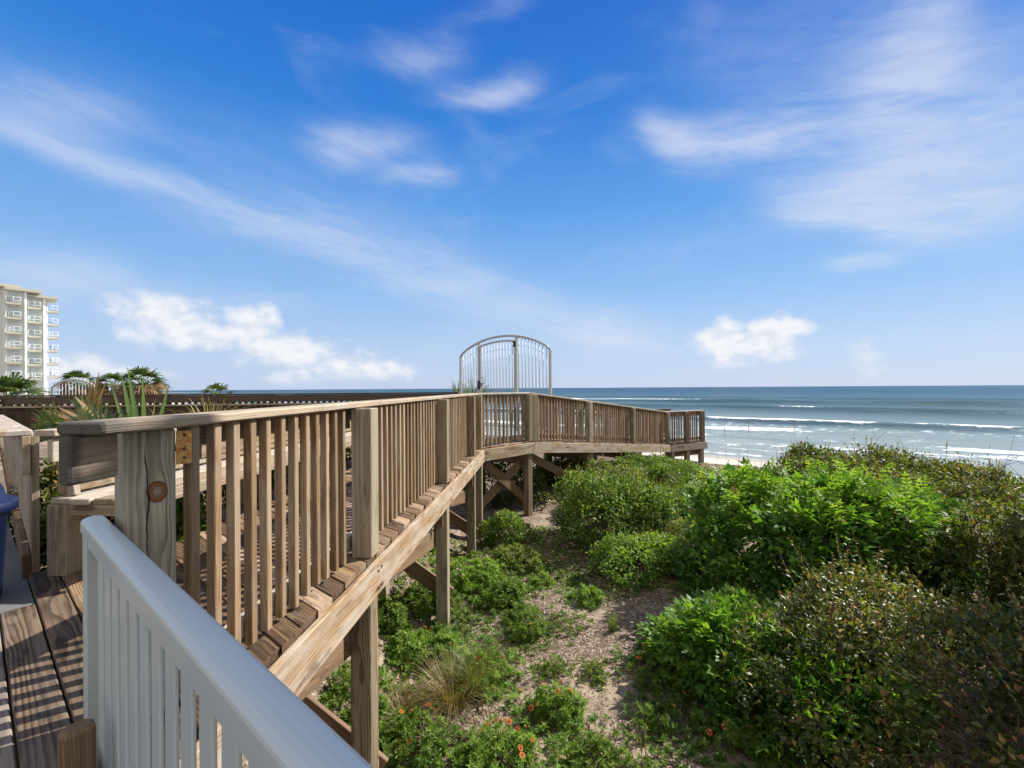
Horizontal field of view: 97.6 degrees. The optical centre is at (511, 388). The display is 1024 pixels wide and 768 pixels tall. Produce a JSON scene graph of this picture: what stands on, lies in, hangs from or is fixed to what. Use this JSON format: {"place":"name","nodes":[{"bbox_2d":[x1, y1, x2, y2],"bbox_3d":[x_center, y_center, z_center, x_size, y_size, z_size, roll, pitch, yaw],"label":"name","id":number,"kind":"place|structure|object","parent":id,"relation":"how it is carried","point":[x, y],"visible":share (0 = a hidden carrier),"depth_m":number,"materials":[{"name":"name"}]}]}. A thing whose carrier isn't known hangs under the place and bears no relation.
{"place":"outdoors","nodes":[
{"label":"outdoors","id":0,"kind":"place"},
{"bbox_2d":[0,524,34,643],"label":"path","id":1,"kind":"structure","parent":0,"point":[16,592],"depth_m":2.69,"materials":[{"name":"concrete"}]},
{"bbox_2d":[0,483,18,595],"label":"trash bin","id":2,"kind":"object","parent":1,"relation":"on","point":[9,503],"visible":1,"depth_m":2.46,"materials":[{"name":"blue plastic"}]},
{"bbox_2d":[0,392,1023,767],"bbox_3d":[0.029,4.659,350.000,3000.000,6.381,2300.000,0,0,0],"label":"ground","id":3,"kind":"structure","parent":0,"point":[636,610],"depth_m":4.70,"materials":[{"name":"beige sand"}]},
{"bbox_2d":[0,372,52,405],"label":"palmetto","id":4,"kind":"object","parent":3,"relation":"on","point":[13,384],"visible":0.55,"depth_m":16.57,"materials":[{"name":"green plant"}]},
{"bbox_2d":[0,283,58,394],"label":"apartment building","id":5,"kind":"structure","parent":3,"relation":"on","point":[24,331],"depth_m":90.43,"materials":[{"name":"paint"}]},
{"bbox_2d":[7,291,17,301],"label":"sliding door","id":6,"kind":"structure","parent":5,"relation":"in","point":[15,294],"depth_m":89.27,"materials":[{"name":"grey glass"}]},
{"bbox_2d":[8,306,17,316],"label":"sliding door","id":7,"kind":"structure","parent":5,"relation":"in","point":[10,308],"depth_m":89.27,"materials":[{"name":"grey glass"}]},
{"bbox_2d":[8,321,18,331],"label":"sliding door","id":8,"kind":"structure","parent":5,"relation":"in","point":[10,323],"depth_m":89.27,"materials":[{"name":"grey glass"}]},
{"bbox_2d":[8,336,18,346],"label":"sliding door","id":9,"kind":"structure","parent":5,"relation":"in","point":[10,338],"depth_m":89.44,"materials":[{"name":"grey glass"}]},
{"bbox_2d":[8,350,18,360],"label":"sliding door","id":10,"kind":"structure","parent":5,"relation":"in","point":[14,354],"depth_m":89.33,"materials":[{"name":"grey glass"}]},
{"bbox_2d":[8,365,18,375],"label":"sliding door","id":11,"kind":"structure","parent":5,"relation":"in","point":[15,368],"depth_m":89.33,"materials":[{"name":"grey glass"}]},
{"bbox_2d":[29,297,38,307],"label":"sliding door","id":12,"kind":"structure","parent":5,"relation":"in","point":[31,304],"depth_m":92.80,"materials":[{"name":"grey glass"}]},
{"bbox_2d":[29,311,38,321],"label":"sliding door","id":13,"kind":"structure","parent":5,"relation":"in","point":[31,313],"depth_m":92.86,"materials":[{"name":"grey glass"}]},
{"bbox_2d":[29,325,38,335],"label":"sliding door","id":14,"kind":"structure","parent":5,"relation":"in","point":[31,327],"depth_m":92.89,"materials":[{"name":"grey glass"}]},
{"bbox_2d":[30,339,38,349],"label":"sliding door","id":15,"kind":"structure","parent":5,"relation":"in","point":[32,341],"depth_m":92.89,"materials":[{"name":"grey glass"}]},
{"bbox_2d":[30,353,38,363],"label":"sliding door","id":16,"kind":"structure","parent":5,"relation":"in","point":[34,357],"depth_m":92.87,"materials":[{"name":"grey glass"}]},
{"bbox_2d":[30,368,38,377],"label":"sliding door","id":17,"kind":"structure","parent":5,"relation":"in","point":[35,371],"depth_m":92.87,"materials":[{"name":"glass"}]},
{"bbox_2d":[0,570,95,767],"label":"viewing platform","id":18,"kind":"structure","parent":3,"relation":"on","point":[48,733],"depth_m":1.73,"materials":[{"name":"brown wood"}]},
{"bbox_2d":[0,415,39,577],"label":"picket railing","id":19,"kind":"object","parent":18,"relation":"on","point":[19,451],"visible":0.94,"depth_m":2.92,"materials":[{"name":"brown wood"}]},
{"bbox_2d":[80,515,372,767],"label":"metal fence","id":20,"kind":"object","parent":18,"relation":"attached to","point":[135,598],"visible":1,"depth_m":0.91,"materials":[{"name":"white metal"}]},
{"bbox_2d":[24,483,114,584],"bbox_3d":[-3.405,1.136,3.684,0.881,1.112,1.196,0,0,-33],"label":"rounded shrub","id":21,"kind":"object","parent":3,"relation":"on","point":[43,535],"visible":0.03,"depth_m":3.32,"materials":[{"name":"green plant"}]},
{"bbox_2d":[51,379,94,405],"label":"arched gate","id":22,"kind":"structure","parent":3,"relation":"on","point":[58,383],"depth_m":19.60,"materials":[{"name":"white metal"}]},
{"bbox_2d":[51,370,96,396],"bbox_3d":[-29.584,2.040,30.491,2.688,6.698,2.580,0,0,-26],"label":"palm tree","id":23,"kind":"object","parent":3,"relation":"on","point":[76,373],"visible":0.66,"depth_m":30.14,"materials":[{"name":"green plant"}]},
{"bbox_2d":[30,374,138,442],"bbox_3d":[-5.184,0.751,5.352,2.172,1.918,1.054,0,0,0],"label":"palmetto","id":24,"kind":"object","parent":3,"relation":"on","point":[90,407],"visible":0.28,"depth_m":5.07,"materials":[{"name":"green plant"}]},
{"bbox_2d":[7,456,203,546],"bbox_3d":[-4.237,1.124,4.692,1.197,1.224,1.601,0,0,30],"label":"rounded shrub","id":25,"kind":"object","parent":3,"relation":"on","point":[48,481],"visible":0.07,"depth_m":4.27,"materials":[{"name":"green plant"}]},
{"bbox_2d":[90,372,134,404],"bbox_3d":[-22.660,2.199,25.550,2.338,6.292,2.208,0,0,-42],"label":"palm tree","id":26,"kind":"object","parent":3,"relation":"on","point":[104,377],"visible":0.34,"depth_m":25.25,"materials":[{"name":"green plant"}]},
{"bbox_2d":[31,495,205,592],"bbox_3d":[-2.942,1.264,3.536,1.195,0.961,1.122,0,0,0],"label":"rounded shrub","id":27,"kind":"object","parent":3,"relation":"on","point":[179,510],"visible":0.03,"depth_m":3.53,"materials":[{"name":"green plant"}]},
{"bbox_2d":[109,367,169,417],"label":"yucca","id":28,"kind":"object","parent":3,"relation":"on","point":[133,404],"visible":0.42,"depth_m":5.95,"materials":[{"name":"green plant"}]},
{"bbox_2d":[113,366,171,404],"bbox_3d":[-20.517,2.047,24.938,2.797,6.570,2.857,0,0,0],"label":"palm tree","id":29,"kind":"object","parent":3,"relation":"on","point":[157,386],"visible":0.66,"depth_m":24.75,"materials":[{"name":"green plant"}]},
{"bbox_2d":[141,393,248,412],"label":"dry grass","id":30,"kind":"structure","parent":3,"relation":"on","point":[198,410],"depth_m":6.26,"materials":[{"name":"beige plant"}]},
{"bbox_2d":[199,382,237,403],"bbox_3d":[-17.342,2.476,26.466,2.233,5.672,2.072,0,0,0],"label":"palm tree","id":31,"kind":"object","parent":3,"relation":"on","point":[217,387],"visible":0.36,"depth_m":26.19,"materials":[{"name":"green plant"}]},
{"bbox_2d":[0,392,458,428],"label":"dark railing","id":32,"kind":"object","parent":3,"relation":"on","point":[20,414],"visible":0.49,"depth_m":11.25,"materials":[{"name":"brown wood"}]},
{"bbox_2d":[175,444,287,511],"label":"rounded shrub","id":33,"kind":"object","parent":3,"relation":"on","point":[202,508],"visible":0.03,"depth_m":5.20,"materials":[{"name":"green plant"}]},
{"bbox_2d":[60,437,534,767],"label":"boardwalk","id":34,"kind":"structure","parent":3,"relation":"on","point":[335,620],"depth_m":3.00,"materials":[{"name":"brown wood"}]},
{"bbox_2d":[34,428,350,575],"bbox_3d":[-2.336,0.699,5.401,0.752,0.897,5.433,0,0,4],"label":"bench","id":35,"kind":"object","parent":34,"relation":"on","point":[71,508],"visible":0.28,"depth_m":2.76,"materials":[{"name":"brown wood"}]},
{"bbox_2d":[57,393,482,717],"bbox_3d":[-0.936,0.617,4.931,0.302,1.042,7.358,0,0,5],"label":"wooden railing","id":36,"kind":"object","parent":34,"relation":"on","point":[405,452],"visible":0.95,"depth_m":2.07,"materials":[{"name":"brown wood"}]},
{"bbox_2d":[478,392,533,444],"bbox_3d":[-0.151,0.612,9.131,0.248,1.042,1.573,0,0,44],"label":"wooden railing","id":37,"kind":"object","parent":34,"relation":"on","point":[495,398],"visible":0.88,"depth_m":9.19,"materials":[{"name":"brown wood"}]},
{"bbox_2d":[271,431,350,476],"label":"rounded shrub","id":38,"kind":"object","parent":3,"relation":"on","point":[348,450],"visible":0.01,"depth_m":7.36,"materials":[{"name":"green plant"}]},
{"bbox_2d":[316,659,408,744],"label":"plant","id":39,"kind":"object","parent":3,"relation":"on","point":[343,695],"visible":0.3,"depth_m":3.71,"materials":[{"name":"green plant"}]},
{"bbox_2d":[343,586,430,651],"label":"plant","id":40,"kind":"object","parent":3,"relation":"on","point":[396,609],"visible":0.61,"depth_m":4.90,"materials":[{"name":"green plant"}]},
{"bbox_2d":[339,702,474,767],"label":"wildflower plant","id":41,"kind":"object","parent":3,"relation":"on","point":[404,745],"visible":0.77,"depth_m":3.46,"materials":[{"name":"green plant"}]},
{"bbox_2d":[379,674,471,767],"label":"shrub","id":42,"kind":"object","parent":3,"relation":"on","point":[410,701],"depth_m":3.94,"materials":[{"name":"green plant"}]},
{"bbox_2d":[381,571,482,639],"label":"plant","id":43,"kind":"object","parent":3,"relation":"on","point":[420,590],"visible":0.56,"depth_m":5.48,"materials":[{"name":"green plant"}]},
{"bbox_2d":[378,622,498,706],"bbox_3d":[-0.809,2.738,4.578,1.361,0.487,1.195,0,0,0],"label":"wildflower plant","id":44,"kind":"object","parent":3,"relation":"on","point":[411,653],"visible":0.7,"depth_m":4.56,"materials":[{"name":"green plant"}]},
{"bbox_2d":[428,599,471,615],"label":"plant","id":45,"kind":"object","parent":3,"relation":"on","point":[455,604],"visible":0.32,"depth_m":5.76,"materials":[{"name":"green plant"}]},
{"bbox_2d":[443,380,466,393],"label":"yucca","id":46,"kind":"object","parent":3,"relation":"on","point":[454,388],"visible":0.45,"depth_m":13.53,"materials":[{"name":"green plant"}]},
{"bbox_2d":[389,642,521,730],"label":"muhly grass","id":47,"kind":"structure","parent":3,"relation":"on","point":[452,683],"depth_m":4.10,"materials":[{"name":"green plant"}]},
{"bbox_2d":[417,547,510,607],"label":"plant","id":48,"kind":"object","parent":3,"relation":"on","point":[488,573],"visible":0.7,"depth_m":6.41,"materials":[{"name":"green plant"}]},
{"bbox_2d":[450,377,487,392],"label":"yucca","id":49,"kind":"object","parent":3,"relation":"on","point":[466,391],"visible":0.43,"depth_m":13.10,"materials":[{"name":"green plant"}]},
{"bbox_2d":[419,630,533,698],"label":"muhly grass","id":50,"kind":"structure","parent":3,"relation":"on","point":[475,667],"depth_m":4.29,"materials":[{"name":"green plant"}]},
{"bbox_2d":[470,384,489,392],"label":"yucca","id":51,"kind":"object","parent":3,"relation":"on","point":[476,390],"visible":0.19,"depth_m":12.86,"materials":[{"name":"green plant"}]},
{"bbox_2d":[448,641,526,702],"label":"wildflower plant","id":52,"kind":"object","parent":3,"relation":"on","point":[500,686],"visible":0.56,"depth_m":4.32,"materials":[{"name":"green plant"}]},
{"bbox_2d":[422,712,568,767],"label":"wildflower plant","id":53,"kind":"object","parent":3,"relation":"on","point":[474,749],"visible":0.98,"depth_m":3.35,"materials":[{"name":"green plant"}]},
{"bbox_2d":[464,574,547,617],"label":"plant","id":54,"kind":"object","parent":3,"relation":"on","point":[511,584],"visible":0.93,"depth_m":5.86,"materials":[{"name":"green plant"}]},
{"bbox_2d":[462,460,555,510],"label":"rounded shrub","id":55,"kind":"object","parent":3,"relation":"on","point":[499,497],"visible":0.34,"depth_m":10.24,"materials":[{"name":"green plant"}]},
{"bbox_2d":[478,508,540,548],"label":"rounded shrub","id":56,"kind":"object","parent":3,"relation":"on","point":[499,523],"visible":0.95,"depth_m":8.02,"materials":[{"name":"green plant"}]},
{"bbox_2d":[481,614,547,657],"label":"wild grass","id":57,"kind":"structure","parent":3,"relation":"on","point":[512,640],"depth_m":4.96,"materials":[{"name":"green plant"}]},
{"bbox_2d":[472,542,564,580],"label":"plant","id":58,"kind":"object","parent":3,"relation":"on","point":[536,560],"visible":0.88,"depth_m":7.04,"materials":[{"name":"green plant"}]},
{"bbox_2d":[462,602,593,651],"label":"wildflower plant","id":59,"kind":"object","parent":3,"relation":"on","point":[516,615],"visible":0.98,"depth_m":5.20,"materials":[{"name":"green plant"}]},
{"bbox_2d":[523,569,557,589],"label":"plant","id":60,"kind":"object","parent":3,"relation":"on","point":[539,580],"visible":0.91,"depth_m":6.43,"materials":[{"name":"green plant"}]},
{"bbox_2d":[527,653,573,682],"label":"plant","id":61,"kind":"object","parent":3,"relation":"on","point":[546,669],"visible":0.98,"depth_m":4.44,"materials":[{"name":"green plant"}]},
{"bbox_2d":[508,678,598,751],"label":"wildflower plant","id":62,"kind":"object","parent":3,"relation":"on","point":[567,705],"visible":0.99,"depth_m":3.79,"materials":[{"name":"green plant"}]},
{"bbox_2d":[533,453,602,486],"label":"rounded shrub","id":63,"kind":"object","parent":3,"relation":"on","point":[564,465],"visible":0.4,"depth_m":11.50,"materials":[{"name":"green plant"}]},
{"bbox_2d":[563,571,589,587],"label":"plant","id":64,"kind":"object","parent":3,"relation":"on","point":[574,583],"visible":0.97,"depth_m":6.56,"materials":[{"name":"green plant"}]},
{"bbox_2d":[485,436,671,478],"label":"ramp","id":65,"kind":"structure","parent":3,"relation":"on","point":[582,450],"depth_m":11.21,"materials":[{"name":"brown wood"}]},
{"bbox_2d":[523,401,628,437],"bbox_3d":[2.186,1.004,13.427,0.248,1.605,5.534,0,0,44],"label":"wooden railing","id":66,"kind":"object","parent":65,"relation":"on","point":[580,421],"visible":0.03,"depth_m":12.92,"materials":[{"name":"brown wood"}]},
{"bbox_2d":[459,335,551,433],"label":"arched gate","id":67,"kind":"structure","parent":66,"relation":"attached to","point":[479,382],"depth_m":11.78,"materials":[{"name":"white metal"}]},
{"bbox_2d":[529,392,669,443],"bbox_3d":[2.700,0.937,12.104,0.248,1.733,6.785,0,0,44],"label":"wooden railing","id":68,"kind":"object","parent":65,"relation":"on","point":[649,429],"visible":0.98,"depth_m":11.59,"materials":[{"name":"brown wood"}]},
{"bbox_2d":[563,582,609,610],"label":"plant","id":69,"kind":"object","parent":3,"relation":"on","point":[582,595],"visible":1,"depth_m":5.90,"materials":[{"name":"green plant"}]},
{"bbox_2d":[571,655,611,685],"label":"plant","id":70,"kind":"object","parent":3,"relation":"on","point":[594,664],"visible":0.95,"depth_m":4.38,"materials":[{"name":"green plant"}]},
{"bbox_2d":[544,725,659,767],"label":"plant","id":71,"kind":"object","parent":3,"relation":"on","point":[593,744],"visible":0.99,"depth_m":3.37,"materials":[{"name":"green plant"}]},
{"bbox_2d":[570,454,649,512],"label":"rounded shrub","id":72,"kind":"object","parent":3,"relation":"on","point":[603,464],"visible":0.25,"depth_m":10.06,"materials":[{"name":"green plant"}]},
{"bbox_2d":[604,606,621,631],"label":"muhly grass","id":73,"kind":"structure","parent":3,"relation":"on","point":[612,626],"depth_m":5.23,"materials":[{"name":"green plant"}]},
{"bbox_2d":[552,456,684,552],"bbox_3d":[1.959,2.082,8.325,2.523,1.712,2.215,0,0,0],"label":"rounded shrub","id":74,"kind":"object","parent":3,"relation":"on","point":[638,492],"visible":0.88,"depth_m":7.88,"materials":[{"name":"green plant"}]},
{"bbox_2d":[318,522,956,767],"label":"ground cover","id":75,"kind":"object","parent":3,"relation":"on","point":[666,746],"visible":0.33,"depth_m":5.74,"materials":[{"name":"green plant"}]},
{"bbox_2d":[595,638,680,692],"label":"wildflower plant","id":76,"kind":"object","parent":3,"relation":"on","point":[653,661],"visible":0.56,"depth_m":4.35,"materials":[{"name":"green plant"}]},
{"bbox_2d":[634,708,643,766],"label":"grass stalk","id":77,"kind":"object","parent":3,"relation":"on","point":[640,742],"depth_m":3.26,"materials":[{"name":"green plant"}]},
{"bbox_2d":[585,518,693,593],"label":"rounded shrub","id":78,"kind":"object","parent":3,"relation":"on","point":[639,548],"visible":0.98,"depth_m":6.58,"materials":[{"name":"green plant"}]},
{"bbox_2d":[608,448,679,477],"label":"rounded shrub","id":79,"kind":"object","parent":3,"relation":"on","point":[642,461],"visible":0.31,"depth_m":11.90,"materials":[{"name":"green plant"}]},
{"bbox_2d":[644,723,646,767],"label":"grass stalk","id":80,"kind":"object","parent":3,"relation":"on","point":[645,743],"depth_m":3.19,"materials":[{"name":"green plant"}]},
{"bbox_2d":[636,437,707,462],"bbox_3d":[5.483,2.374,15.588,1.680,1.165,1.757,0,0,-28],"label":"landing","id":81,"kind":"object","parent":3,"relation":"on","point":[688,449],"visible":0.48,"depth_m":14.87,"materials":[{"name":"brown wood"}]},
{"bbox_2d":[641,409,670,436],"bbox_3d":[5.007,1.278,16.150,1.791,1.042,0.248,0,0,-28],"label":"wooden railing","id":82,"kind":"object","parent":81,"relation":"on","point":[663,417],"visible":0.11,"depth_m":16.39,"materials":[{"name":"brown wood"}]},
{"bbox_2d":[667,410,704,442],"bbox_3d":[5.798,1.274,14.942,1.750,1.042,0.248,0,0,-28],"label":"wooden railing","id":83,"kind":"object","parent":81,"relation":"on","point":[686,415],"visible":0.91,"depth_m":14.86,"materials":[{"name":"brown wood"}]},
{"bbox_2d":[626,454,721,487],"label":"rounded shrub","id":84,"kind":"object","parent":3,"relation":"on","point":[661,468],"visible":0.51,"depth_m":10.93,"materials":[{"name":"green plant"}]},
{"bbox_2d":[602,678,748,760],"bbox_3d":[1.364,2.767,3.732,0.950,0.320,1.003,0,0,-39],"label":"wildflower plant","id":85,"kind":"object","parent":3,"relation":"on","point":[650,707],"visible":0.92,"depth_m":3.73,"materials":[{"name":"green plant"}]},
{"bbox_2d":[619,509,745,563],"bbox_3d":[2.752,2.345,7.601,1.950,0.945,1.908,0,0,0],"label":"vine mat","id":86,"kind":"object","parent":3,"relation":"on","point":[681,522],"visible":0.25,"depth_m":7.41,"materials":[{"name":"green plant"}]},
{"bbox_2d":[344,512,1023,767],"bbox_3d":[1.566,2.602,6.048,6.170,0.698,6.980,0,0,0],"label":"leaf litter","id":87,"kind":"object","parent":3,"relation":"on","point":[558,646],"visible":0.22,"depth_m":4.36,"materials":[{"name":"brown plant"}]},
{"bbox_2d":[639,474,735,526],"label":"rounded shrub","id":88,"kind":"object","parent":3,"relation":"on","point":[679,490],"visible":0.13,"depth_m":8.77,"materials":[{"name":"green plant"}]},
{"bbox_2d":[701,460,760,493],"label":"tall grass","id":89,"kind":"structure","parent":3,"relation":"on","point":[726,470],"depth_m":11.44,"materials":[{"name":"green plant"}]},
{"bbox_2d":[683,706,785,767],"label":"wildflower plant","id":90,"kind":"object","parent":3,"relation":"on","point":[728,735],"visible":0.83,"depth_m":3.48,"materials":[{"name":"green plant"}]},
{"bbox_2d":[727,459,771,474],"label":"rounded shrub","id":91,"kind":"object","parent":3,"relation":"on","point":[753,466],"visible":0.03,"depth_m":12.11,"materials":[{"name":"green plant"}]},
{"bbox_2d":[627,582,950,767],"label":"pinnate shrub","id":92,"kind":"object","parent":3,"relation":"on","point":[686,634],"visible":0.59,"depth_m":3.88,"materials":[{"name":"green plant"}]},
{"bbox_2d":[665,452,993,630],"bbox_3d":[4.055,1.979,5.935,3.751,2.369,3.156,0,0,0],"label":"pinnate shrub","id":93,"kind":"object","parent":3,"relation":"on","point":[843,504],"visible":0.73,"depth_m":5.34,"materials":[{"name":"green plant"}]},
{"bbox_2d":[763,437,940,484],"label":"oval leaf shrub","id":94,"kind":"object","parent":3,"relation":"on","point":[794,453],"visible":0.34,"depth_m":9.80,"materials":[{"name":"green plant"}]},
{"bbox_2d":[715,533,1023,767],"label":"oval leaf shrub","id":95,"kind":"object","parent":3,"relation":"on","point":[932,615],"visible":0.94,"depth_m":3.21,"materials":[{"name":"green plant"}]},
{"bbox_2d":[845,428,925,474],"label":"bare shrub","id":96,"kind":"object","parent":3,"relation":"on","point":[883,453],"visible":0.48,"depth_m":7.84,"materials":[{"name":"brown plant"}]},
{"bbox_2d":[801,457,1016,565],"bbox_3d":[6.016,1.936,7.144,2.659,1.562,2.162,0,0,0],"label":"oval leaf shrub","id":97,"kind":"object","parent":3,"relation":"on","point":[876,472],"visible":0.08,"depth_m":7.23,"materials":[{"name":"green plant"}]},
{"bbox_2d":[833,481,1023,667],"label":"oval leaf shrub","id":98,"kind":"object","parent":3,"relation":"on","point":[1007,557],"visible":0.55,"depth_m":4.46,"materials":[{"name":"green plant"}]},
{"bbox_2d":[883,451,1023,508],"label":"oval leaf shrub","id":99,"kind":"object","parent":3,"relation":"on","point":[956,467],"visible":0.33,"depth_m":9.03,"materials":[{"name":"green plant"}]},
{"bbox_2d":[939,466,1023,543],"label":"oval leaf shrub","id":100,"kind":"object","parent":3,"relation":"on","point":[993,496],"visible":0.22,"depth_m":7.69,"materials":[{"name":"green plant"}]},
{"bbox_2d":[952,438,1023,562],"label":"bare shrub","id":101,"kind":"object","parent":3,"relation":"on","point":[995,483],"visible":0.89,"depth_m":6.06,"materials":[{"name":"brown plant"}]},
{"bbox_2d":[0,0,1023,390],"label":"sky","id":102,"kind":"structure","parent":0,"point":[238,194],"materials":[{"name":"blue"}]},
{"bbox_2d":[48,385,1023,480],"bbox_3d":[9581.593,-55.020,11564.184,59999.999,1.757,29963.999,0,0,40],"label":"sea","id":103,"kind":"structure","parent":0,"point":[970,420],"depth_m":88.69,"materials":[{"name":"liquid"}]},
{"bbox_2d":[637,463,691,488],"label":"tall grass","id":104,"kind":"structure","parent":0,"point":[665,481],"depth_m":10.40,"materials":[{"name":"green plant"}]},
{"bbox_2d":[661,469,723,498],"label":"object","id":105,"kind":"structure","parent":0,"point":[681,480],"depth_m":10.45,"materials":[{"name":"green plant"}]}
]}

